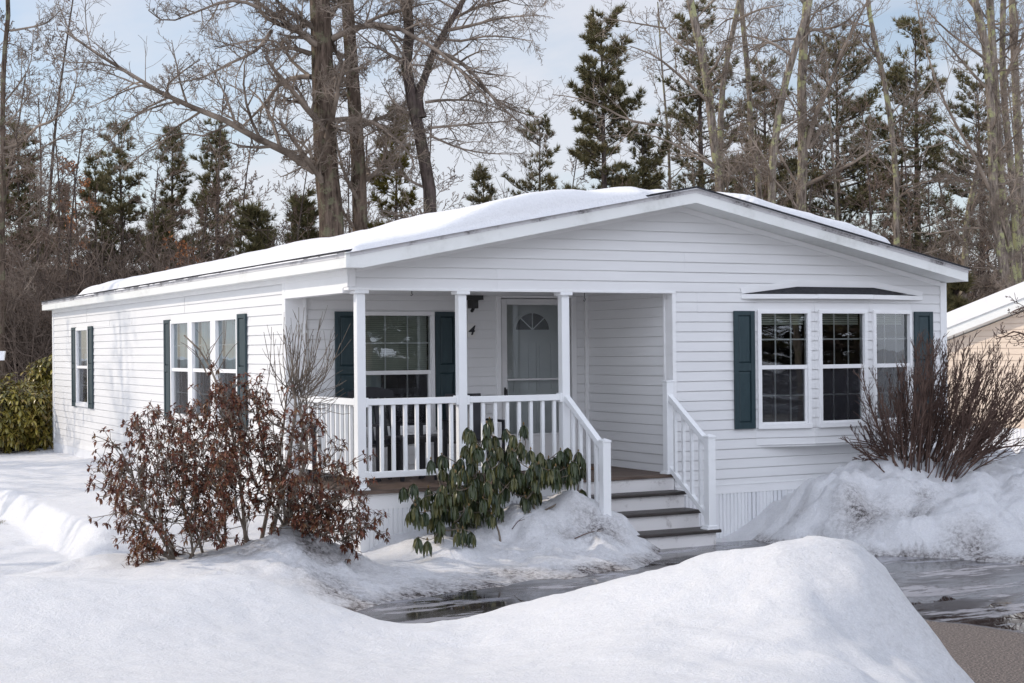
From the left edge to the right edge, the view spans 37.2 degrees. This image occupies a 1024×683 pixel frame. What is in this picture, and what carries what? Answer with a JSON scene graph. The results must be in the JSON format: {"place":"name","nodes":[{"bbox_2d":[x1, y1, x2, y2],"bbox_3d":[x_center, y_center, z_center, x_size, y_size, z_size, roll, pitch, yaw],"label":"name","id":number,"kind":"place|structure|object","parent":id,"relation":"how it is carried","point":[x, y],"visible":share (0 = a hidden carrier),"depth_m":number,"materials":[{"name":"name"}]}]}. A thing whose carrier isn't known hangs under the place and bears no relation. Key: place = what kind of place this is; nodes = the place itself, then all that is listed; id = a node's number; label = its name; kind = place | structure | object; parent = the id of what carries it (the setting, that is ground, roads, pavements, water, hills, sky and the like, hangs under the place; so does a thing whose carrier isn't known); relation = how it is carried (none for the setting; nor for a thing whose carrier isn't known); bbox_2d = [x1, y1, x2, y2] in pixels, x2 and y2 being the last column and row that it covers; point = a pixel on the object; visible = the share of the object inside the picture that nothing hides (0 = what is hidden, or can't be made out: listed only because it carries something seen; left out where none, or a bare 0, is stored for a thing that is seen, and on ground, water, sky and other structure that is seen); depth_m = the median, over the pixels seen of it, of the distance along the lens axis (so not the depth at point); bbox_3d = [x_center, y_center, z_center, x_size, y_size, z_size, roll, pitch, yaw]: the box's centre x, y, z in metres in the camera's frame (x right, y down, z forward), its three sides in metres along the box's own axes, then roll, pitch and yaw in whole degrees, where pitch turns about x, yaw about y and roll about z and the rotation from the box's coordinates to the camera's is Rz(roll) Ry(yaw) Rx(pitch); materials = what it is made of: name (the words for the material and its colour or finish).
{"place":"outdoors","nodes":[
{"label":"outdoors","id":0,"kind":"place"},
{"bbox_2d":[58,156,101,279],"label":"tree","id":1,"kind":"object","parent":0,"point":[78,204],"visible":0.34,"depth_m":55.08,"materials":[{"name":"brown plant"}]},
{"bbox_2d":[0,441,1023,682],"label":"snow ground","id":2,"kind":"structure","parent":0,"point":[812,592],"depth_m":9.10,"materials":[{"name":"snow"}]},
{"bbox_2d":[0,351,5,359],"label":"bird feeder","id":3,"kind":"object","parent":2,"relation":"on","point":[2,355],"visible":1,"depth_m":26.97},
{"bbox_2d":[0,62,45,301],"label":"bare tree","id":4,"kind":"object","parent":2,"relation":"on","point":[17,234],"visible":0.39,"depth_m":41.13,"materials":[{"name":"brown plant"}]},
{"bbox_2d":[0,21,49,331],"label":"bare tree","id":5,"kind":"object","parent":2,"relation":"on","point":[9,41],"visible":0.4,"depth_m":40.67,"materials":[{"name":"brown plant"}]},
{"bbox_2d":[0,372,53,453],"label":"laurel bush","id":6,"kind":"object","parent":2,"relation":"on","point":[27,424],"visible":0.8,"depth_m":29.14,"materials":[{"name":"green plant"}]},
{"bbox_2d":[5,63,56,293],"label":"bare tree","id":7,"kind":"object","parent":2,"relation":"on","point":[29,159],"visible":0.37,"depth_m":46.97,"materials":[{"name":"brown plant"}]},
{"bbox_2d":[5,128,56,268],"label":"bare tree","id":8,"kind":"object","parent":2,"relation":"on","point":[16,224],"visible":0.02,"depth_m":53.90,"materials":[{"name":"brown plant"}]},
{"bbox_2d":[16,354,52,408],"bbox_3d":[-9.880,1.265,32.481,1.808,2.045,1.723,0,0,-28],"label":"laurel bush","id":9,"kind":"object","parent":2,"relation":"on","point":[41,374],"visible":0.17,"depth_m":32.08,"materials":[{"name":"green plant"}]},
{"bbox_2d":[5,118,74,290],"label":"pine tree","id":10,"kind":"object","parent":2,"relation":"on","point":[16,185],"visible":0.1,"depth_m":51.84,"materials":[{"name":"green plant"}]},
{"bbox_2d":[5,85,96,283],"bbox_3d":[-14.842,-2.826,47.808,3.686,10.693,3.148,0,0,-38],"label":"bare tree","id":11,"kind":"object","parent":2,"relation":"on","point":[40,159],"visible":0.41,"depth_m":48.00,"materials":[{"name":"brown plant"}]},
{"bbox_2d":[0,0,107,389],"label":"bare tree","id":12,"kind":"object","parent":2,"relation":"on","point":[12,147],"visible":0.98,"depth_m":35.93,"materials":[{"name":"brown plant"}]},
{"bbox_2d":[21,125,91,294],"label":"bare tree","id":13,"kind":"object","parent":2,"relation":"on","point":[59,203],"visible":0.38,"depth_m":47.07,"materials":[{"name":"brown plant"}]},
{"bbox_2d":[5,0,110,298],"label":"bare tree","id":14,"kind":"object","parent":2,"relation":"on","point":[55,124],"visible":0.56,"depth_m":49.70,"materials":[{"name":"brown plant"}]},
{"bbox_2d":[36,183,83,295],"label":"pine tree","id":15,"kind":"object","parent":2,"relation":"on","point":[63,226],"visible":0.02,"depth_m":57.95,"materials":[{"name":"green plant"}]},
{"bbox_2d":[40,186,109,289],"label":"sapling","id":16,"kind":"object","parent":2,"relation":"on","point":[79,213],"visible":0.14,"depth_m":53.20,"materials":[{"name":"brown plant"}]},
{"bbox_2d":[43,111,108,295],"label":"bare tree","id":17,"kind":"object","parent":2,"relation":"on","point":[75,195],"visible":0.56,"depth_m":43.63,"materials":[{"name":"brown plant"}]},
{"bbox_2d":[69,147,125,280],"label":"pine tree","id":18,"kind":"object","parent":2,"relation":"on","point":[105,212],"visible":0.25,"depth_m":59.80,"materials":[{"name":"green plant"}]},
{"bbox_2d":[73,118,150,279],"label":"pine tree","id":19,"kind":"object","parent":2,"relation":"on","point":[122,206],"visible":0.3,"depth_m":61.63,"materials":[{"name":"green plant"}]},
{"bbox_2d":[95,214,142,283],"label":"sapling","id":20,"kind":"object","parent":2,"relation":"on","point":[110,222],"visible":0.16,"depth_m":59.88,"materials":[{"name":"brown plant"}]},
{"bbox_2d":[121,193,178,272],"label":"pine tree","id":21,"kind":"object","parent":2,"relation":"on","point":[149,211],"visible":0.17,"depth_m":56.42,"materials":[{"name":"brown plant"}]},
{"bbox_2d":[129,154,187,272],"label":"tree","id":22,"kind":"object","parent":2,"relation":"on","point":[157,179],"visible":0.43,"depth_m":46.57,"materials":[{"name":"brown plant"}]},
{"bbox_2d":[139,205,182,272],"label":"pine tree","id":23,"kind":"object","parent":2,"relation":"on","point":[156,223],"visible":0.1,"depth_m":49.73,"materials":[{"name":"green plant"}]},
{"bbox_2d":[133,122,195,274],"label":"pine tree","id":24,"kind":"object","parent":2,"relation":"on","point":[183,189],"visible":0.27,"depth_m":61.67,"materials":[{"name":"green plant"}]},
{"bbox_2d":[143,191,197,265],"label":"sapling","id":25,"kind":"object","parent":2,"relation":"on","point":[153,198],"visible":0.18,"depth_m":55.25,"materials":[{"name":"brown plant"}]},
{"bbox_2d":[162,231,199,268],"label":"oak tree","id":26,"kind":"object","parent":2,"relation":"on","point":[184,245],"visible":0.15,"depth_m":46.00,"materials":[{"name":"brown plant"}]},
{"bbox_2d":[165,182,233,265],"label":"sapling","id":27,"kind":"object","parent":2,"relation":"on","point":[201,212],"visible":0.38,"depth_m":47.37,"materials":[{"name":"brown plant"}]},
{"bbox_2d":[185,116,255,264],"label":"pine tree","id":28,"kind":"object","parent":2,"relation":"on","point":[206,178],"visible":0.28,"depth_m":59.64,"materials":[{"name":"green plant"}]},
{"bbox_2d":[193,66,258,259],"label":"bare tree","id":29,"kind":"object","parent":2,"relation":"on","point":[222,194],"visible":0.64,"depth_m":49.91,"materials":[{"name":"brown plant"}]},
{"bbox_2d":[213,196,246,254],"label":"sapling","id":30,"kind":"object","parent":2,"relation":"on","point":[230,220],"visible":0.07,"depth_m":61.52,"materials":[{"name":"brown plant"}]},
{"bbox_2d":[85,360,389,568],"bbox_3d":[-2.554,1.198,14.037,2.867,2.056,1.746,-1,0,-3],"label":"bronze leaved shrub","id":31,"kind":"object","parent":2,"relation":"on","point":[228,478],"visible":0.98,"depth_m":13.76,"materials":[{"name":"brown plant"}]},
{"bbox_2d":[219,113,277,253],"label":"bare tree","id":32,"kind":"object","parent":2,"relation":"on","point":[245,188],"visible":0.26,"depth_m":54.00,"materials":[{"name":"brown plant"}]},
{"bbox_2d":[225,199,280,254],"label":"pine tree","id":33,"kind":"object","parent":2,"relation":"on","point":[252,213],"visible":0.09,"depth_m":43.73,"materials":[{"name":"green plant"}]},
{"bbox_2d":[241,219,287,246],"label":"sapling","id":34,"kind":"object","parent":2,"relation":"on","point":[284,227],"visible":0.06,"depth_m":52.28,"materials":[{"name":"brown plant"}]},
{"bbox_2d":[181,305,349,542],"bbox_3d":[-2.437,0.804,15.098,1.673,2.332,0.959,0,0,-11],"label":"bare upright shrub","id":35,"kind":"object","parent":2,"relation":"on","point":[301,388],"visible":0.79,"depth_m":15.11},
{"bbox_2d":[34,0,512,237],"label":"bare tree","id":36,"kind":"object","parent":2,"relation":"on","point":[327,77],"visible":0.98,"depth_m":37.28,"materials":[{"name":"brown plant"}]},
{"bbox_2d":[273,180,300,245],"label":"bare tree","id":37,"kind":"object","parent":2,"relation":"on","point":[287,190],"visible":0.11,"depth_m":53.03,"materials":[{"name":"brown plant"}]},
{"bbox_2d":[280,186,318,241],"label":"pine tree","id":38,"kind":"object","parent":2,"relation":"on","point":[294,202],"visible":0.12,"depth_m":45.74,"materials":[{"name":"green plant"}]},
{"bbox_2d":[280,154,318,243],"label":"bare tree","id":39,"kind":"object","parent":2,"relation":"on","point":[308,209],"visible":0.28,"depth_m":45.37,"materials":[{"name":"brown plant"}]},
{"bbox_2d":[337,146,379,233],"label":"bare tree","id":40,"kind":"object","parent":2,"relation":"on","point":[348,196],"visible":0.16,"depth_m":54.98,"materials":[{"name":"brown plant"}]},
{"bbox_2d":[336,122,393,220],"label":"bare tree","id":41,"kind":"object","parent":2,"relation":"on","point":[366,143],"visible":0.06,"depth_m":58.51,"materials":[{"name":"brown plant"}]},
{"bbox_2d":[351,102,418,228],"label":"pine tree","id":42,"kind":"object","parent":2,"relation":"on","point":[383,185],"visible":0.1,"depth_m":51.75,"materials":[{"name":"green plant"}]},
{"bbox_2d":[391,101,467,215],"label":"bare tree","id":43,"kind":"object","parent":2,"relation":"on","point":[451,176],"visible":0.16,"depth_m":49.45,"materials":[{"name":"brown plant"}]},
{"bbox_2d":[309,0,571,223],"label":"bare tree","id":44,"kind":"object","parent":2,"relation":"on","point":[416,111],"visible":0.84,"depth_m":37.70,"materials":[{"name":"brown plant"}]},
{"bbox_2d":[465,162,498,204],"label":"pine tree","id":45,"kind":"object","parent":2,"relation":"on","point":[478,176],"visible":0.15,"depth_m":59.71,"materials":[{"name":"green plant"}]},
{"bbox_2d":[398,417,586,556],"bbox_3d":[-0.161,1.442,15.636,2.455,1.326,0.822,0,0,-36],"label":"rhododendron","id":46,"kind":"object","parent":2,"relation":"on","point":[507,474],"visible":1,"depth_m":15.44,"materials":[{"name":"green plant"}]},
{"bbox_2d":[41,186,969,552],"bbox_3d":[-1.541,0.362,23.885,8.339,4.081,16.328,0,0,-28],"label":"mobile home","id":47,"kind":"object","parent":2,"relation":"on","point":[679,368],"visible":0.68,"depth_m":17.96,"materials":[{"name":"plastic"}]},
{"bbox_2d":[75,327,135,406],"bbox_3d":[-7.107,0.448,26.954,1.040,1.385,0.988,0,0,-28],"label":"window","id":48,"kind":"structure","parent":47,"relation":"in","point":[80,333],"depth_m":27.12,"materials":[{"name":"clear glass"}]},
{"bbox_2d":[170,319,199,419],"bbox_3d":[-4.166,0.391,21.357,1.040,1.385,0.953,0,0,-28],"label":"window","id":49,"kind":"structure","parent":47,"relation":"in","point":[179,353],"depth_m":21.51,"materials":[{"name":"clear glass"}]},
{"bbox_2d":[191,317,223,423],"bbox_3d":[-3.671,0.381,20.414,1.040,1.385,0.963,0,0,-28],"label":"window","id":50,"kind":"structure","parent":47,"relation":"in","point":[203,325],"depth_m":20.57,"materials":[{"name":"clear glass"}]},
{"bbox_2d":[214,315,274,423],"bbox_3d":[-3.166,0.371,19.454,1.040,1.385,0.963,0,0,-28],"label":"window","id":51,"kind":"structure","parent":47,"relation":"in","point":[228,323],"depth_m":19.60,"materials":[{"name":"clear glass"}]},
{"bbox_2d":[306,396,366,479],"bbox_3d":[-1.962,1.084,16.974,0.630,0.920,0.680,0,0,-13],"label":"porch chair","id":52,"kind":"object","parent":47,"relation":"on","point":[313,456],"visible":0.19,"depth_m":17.07,"materials":[{"name":"black wood"}]},
{"bbox_2d":[347,387,425,481],"bbox_3d":[-1.423,1.028,17.106,0.630,1.025,0.690,0,0,-36],"label":"porch chair","id":53,"kind":"object","parent":47,"relation":"on","point":[375,392],"visible":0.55,"depth_m":17.32,"materials":[{"name":"black wood"}]},
{"bbox_2d":[365,312,435,433],"bbox_3d":[-1.575,0.366,18.344,0.963,1.425,1.040,0,0,-28],"label":"window","id":54,"kind":"structure","parent":47,"relation":"in","point":[400,346],"depth_m":18.09,"materials":[{"name":"clear glass"}]},
{"bbox_2d":[384,434,438,481],"bbox_3d":[-1.103,1.294,16.928,0.500,0.485,0.440,0,0,-28],"label":"side table","id":55,"kind":"object","parent":47,"relation":"on","point":[411,438],"visible":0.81,"depth_m":16.84,"materials":[{"name":"black wood"}]},
{"bbox_2d":[442,393,504,456],"bbox_3d":[-0.458,1.075,17.721,0.630,0.920,0.680,0,0,-22],"label":"porch chair","id":56,"kind":"object","parent":47,"relation":"on","point":[477,419],"visible":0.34,"depth_m":17.91,"materials":[{"name":"black wood"}]},
{"bbox_2d":[77,187,969,296],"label":"roof snow","id":57,"kind":"structure","parent":47,"relation":"on","point":[525,206],"depth_m":16.61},
{"bbox_2d":[501,298,558,433],"bbox_3d":[0.248,0.499,18.886,0.995,2.070,0.055,0,0,-28],"label":"front door","id":58,"kind":"structure","parent":47,"relation":"in","point":[532,330],"depth_m":18.88,"materials":[{"name":"paint"}]},
{"bbox_2d":[501,299,570,463],"bbox_3d":[0.309,0.495,18.769,0.965,2.045,0.098,0,0,-28],"label":"storm door","id":59,"kind":"structure","parent":47,"relation":"in","point":[504,302],"depth_m":18.71,"materials":[{"name":"paint"}]},
{"bbox_2d":[757,310,812,428],"bbox_3d":[3.111,0.331,18.487,0.696,1.410,0.990,0,0,-15],"label":"window","id":60,"kind":"structure","parent":47,"relation":"in","point":[795,351],"depth_m":18.26,"materials":[{"name":"clear glass"}]},
{"bbox_2d":[771,310,868,427],"bbox_3d":[3.775,0.326,18.749,0.754,1.410,0.990,0,0,-28],"label":"window","id":61,"kind":"structure","parent":47,"relation":"in","point":[842,334],"depth_m":18.67,"materials":[{"name":"clear glass"}]},
{"bbox_2d":[870,310,912,424],"bbox_3d":[4.410,0.322,19.172,0.774,1.410,0.990,0,0,-39],"label":"window","id":62,"kind":"structure","parent":47,"relation":"in","point":[892,329],"depth_m":19.09,"materials":[{"name":"clear glass"}]},
{"bbox_2d":[0,176,1010,392],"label":"woods undergrowth","id":63,"kind":"object","parent":2,"relation":"on","point":[29,335],"visible":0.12,"depth_m":38.99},
{"bbox_2d":[500,109,560,196],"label":"pine tree","id":64,"kind":"object","parent":2,"relation":"on","point":[547,163],"visible":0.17,"depth_m":65.78,"materials":[{"name":"green plant"}]},
{"bbox_2d":[561,157,590,188],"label":"bare tree","id":65,"kind":"object","parent":2,"relation":"on","point":[584,174],"visible":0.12,"depth_m":57.53,"materials":[{"name":"brown plant"}]},
{"bbox_2d":[564,0,670,190],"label":"pine tree","id":66,"kind":"object","parent":2,"relation":"on","point":[587,150],"visible":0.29,"depth_m":55.49,"materials":[{"name":"green plant"}]},
{"bbox_2d":[598,116,676,189],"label":"pine tree","id":67,"kind":"object","parent":2,"relation":"on","point":[649,162],"visible":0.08,"depth_m":56.83,"materials":[{"name":"green plant"}]},
{"bbox_2d":[525,0,797,194],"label":"bare tree","id":68,"kind":"object","parent":2,"relation":"on","point":[714,131],"visible":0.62,"depth_m":40.89,"materials":[{"name":"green plant"}]},
{"bbox_2d":[635,0,707,189],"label":"tree","id":69,"kind":"object","parent":2,"relation":"on","point":[669,181],"visible":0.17,"depth_m":61.90,"materials":[{"name":"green plant"}]},
{"bbox_2d":[640,0,770,195],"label":"pine tree","id":70,"kind":"object","parent":2,"relation":"on","point":[684,117],"visible":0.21,"depth_m":57.44,"materials":[{"name":"green plant"}]},
{"bbox_2d":[671,0,794,206],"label":"bare tree","id":71,"kind":"object","parent":2,"relation":"on","point":[759,195],"visible":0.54,"depth_m":42.93,"materials":[{"name":"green plant"}]},
{"bbox_2d":[709,161,759,193],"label":"bare tree","id":72,"kind":"object","parent":2,"relation":"on","point":[735,186],"visible":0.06,"depth_m":47.50,"materials":[{"name":"brown plant"}]},
{"bbox_2d":[713,92,787,205],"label":"pine tree","id":73,"kind":"object","parent":2,"relation":"on","point":[773,106],"visible":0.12,"depth_m":47.16,"materials":[{"name":"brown plant"}]},
{"bbox_2d":[736,134,771,196],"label":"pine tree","id":74,"kind":"object","parent":2,"relation":"on","point":[764,144],"visible":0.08,"depth_m":47.14,"materials":[{"name":"brown plant"}]},
{"bbox_2d":[724,56,824,204],"bbox_3d":[10.501,-4.841,63.447,5.385,14.418,6.328,-1,0,6],"label":"pine tree","id":75,"kind":"object","parent":2,"relation":"on","point":[754,90],"visible":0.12,"depth_m":62.85,"materials":[{"name":"green plant"}]},
{"bbox_2d":[699,0,852,217],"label":"bare tree","id":76,"kind":"object","parent":2,"relation":"on","point":[771,167],"visible":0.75,"depth_m":39.91,"materials":[{"name":"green plant"}]},
{"bbox_2d":[778,86,852,216],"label":"pine tree","id":77,"kind":"object","parent":2,"relation":"on","point":[811,194],"visible":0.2,"depth_m":58.02,"materials":[{"name":"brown plant"}]},
{"bbox_2d":[720,0,922,211],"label":"bare tree","id":78,"kind":"object","parent":2,"relation":"on","point":[805,143],"visible":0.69,"depth_m":40.65,"materials":[{"name":"brown plant"}]},
{"bbox_2d":[771,0,882,233],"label":"bare tree","id":79,"kind":"object","parent":2,"relation":"on","point":[836,208],"visible":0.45,"depth_m":57.82,"materials":[{"name":"brown plant"}]},
{"bbox_2d":[761,18,917,233],"bbox_3d":[12.687,-5.183,60.181,7.488,15.187,6.242,-1,0,2],"label":"pine tree","id":80,"kind":"object","parent":2,"relation":"on","point":[860,167],"visible":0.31,"depth_m":59.52,"materials":[{"name":"green plant"}]},
{"bbox_2d":[831,91,914,244],"bbox_3d":[12.857,-3.360,54.554,3.933,11.528,3.358,0,0,-28],"label":"pine tree","id":81,"kind":"object","parent":2,"relation":"on","point":[868,170],"visible":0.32,"depth_m":54.75,"materials":[{"name":"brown plant"}]},
{"bbox_2d":[860,163,901,244],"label":"bare tree","id":82,"kind":"object","parent":2,"relation":"on","point":[864,216],"visible":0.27,"depth_m":52.36,"materials":[{"name":"brown plant"}]},
{"bbox_2d":[875,221,917,249],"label":"sapling","id":83,"kind":"object","parent":2,"relation":"on","point":[900,238],"visible":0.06,"depth_m":49.74,"materials":[{"name":"brown plant"}]},
{"bbox_2d":[819,0,974,260],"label":"pine tree","id":84,"kind":"object","parent":2,"relation":"on","point":[895,207],"visible":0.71,"depth_m":41.94,"materials":[{"name":"brown plant"}]},
{"bbox_2d":[867,112,928,249],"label":"tree","id":85,"kind":"object","parent":2,"relation":"on","point":[911,190],"visible":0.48,"depth_m":51.41,"materials":[{"name":"brown plant"}]},
{"bbox_2d":[841,14,959,263],"bbox_3d":[15.678,-5.481,60.947,5.251,15.769,5.463,0,0,-28],"label":"pine tree","id":86,"kind":"object","parent":2,"relation":"on","point":[895,74],"visible":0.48,"depth_m":60.60,"materials":[{"name":"green plant"}]},
{"bbox_2d":[873,37,947,240],"bbox_3d":[16.337,-5.104,62.559,3.695,14.870,3.589,0,0,-42],"label":"tree","id":87,"kind":"object","parent":2,"relation":"on","point":[904,61],"visible":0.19,"depth_m":62.04,"materials":[{"name":"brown plant"}]},
{"bbox_2d":[898,167,958,259],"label":"bare tree","id":88,"kind":"object","parent":2,"relation":"on","point":[927,191],"visible":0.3,"depth_m":56.18,"materials":[{"name":"brown plant"}]},
{"bbox_2d":[839,329,1023,481],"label":"bare bush","id":89,"kind":"object","parent":2,"relation":"on","point":[923,426],"visible":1,"depth_m":17.45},
{"bbox_2d":[908,102,968,260],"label":"bare tree","id":90,"kind":"object","parent":2,"relation":"on","point":[940,186],"visible":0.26,"depth_m":62.50,"materials":[{"name":"brown plant"}]},
{"bbox_2d":[888,0,1023,292],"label":"bare tree","id":91,"kind":"object","parent":2,"relation":"on","point":[1008,250],"visible":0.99,"depth_m":38.97,"materials":[{"name":"brown plant"}]},
{"bbox_2d":[912,111,1010,302],"bbox_3d":[13.202,-2.115,44.080,4.043,8.834,3.435,0,0,-28],"label":"pine tree","id":92,"kind":"object","parent":2,"relation":"on","point":[962,258],"visible":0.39,"depth_m":43.87,"materials":[{"name":"plant"}]},
{"bbox_2d":[946,269,976,311],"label":"pine tree","id":93,"kind":"object","parent":2,"relation":"on","point":[954,302],"visible":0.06,"depth_m":41.73,"materials":[{"name":"green plant"}]},
{"bbox_2d":[924,58,1011,294],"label":"pine tree","id":94,"kind":"object","parent":2,"relation":"on","point":[967,112],"visible":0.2,"depth_m":66.24,"materials":[{"name":"green plant"}]},
{"bbox_2d":[935,82,1010,280],"bbox_3d":[17.706,-3.612,57.093,3.545,12.004,3.027,-1,0,17],"label":"pine tree","id":95,"kind":"object","parent":2,"relation":"on","point":[979,173],"visible":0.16,"depth_m":56.93,"materials":[{"name":"plant"}]},
{"bbox_2d":[948,191,998,301],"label":"sapling","id":96,"kind":"object","parent":2,"relation":"on","point":[985,239],"visible":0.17,"depth_m":44.79,"materials":[{"name":"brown plant"}]},
{"bbox_2d":[941,0,1023,281],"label":"tree","id":97,"kind":"object","parent":2,"relation":"on","point":[1012,9],"visible":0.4,"depth_m":41.90,"materials":[{"name":"brown plant"}]},
{"bbox_2d":[968,251,997,289],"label":"sapling","id":98,"kind":"object","parent":2,"relation":"on","point":[974,264],"visible":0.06,"depth_m":56.19,"materials":[{"name":"brown plant"}]},
{"bbox_2d":[947,282,1023,452],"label":"tan house","id":99,"kind":"structure","parent":2,"relation":"on","point":[985,316],"depth_m":28.43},
{"bbox_2d":[981,69,1023,240],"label":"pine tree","id":100,"kind":"object","parent":2,"relation":"on","point":[1011,117],"visible":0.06,"depth_m":56.98,"materials":[{"name":"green plant"}]},
{"bbox_2d":[986,293,1023,402],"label":"bare tree","id":101,"kind":"object","parent":2,"relation":"on","point":[1018,332],"visible":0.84,"depth_m":20.60,"materials":[{"name":"brown plant"}]},
{"bbox_2d":[0,0,1023,277],"label":"sky","id":102,"kind":"structure","parent":0,"point":[129,19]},
{"bbox_2d":[357,540,1023,682],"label":"driveway","id":103,"kind":"structure","parent":0,"point":[970,612],"depth_m":12.99,"materials":[{"name":"asphalt"}]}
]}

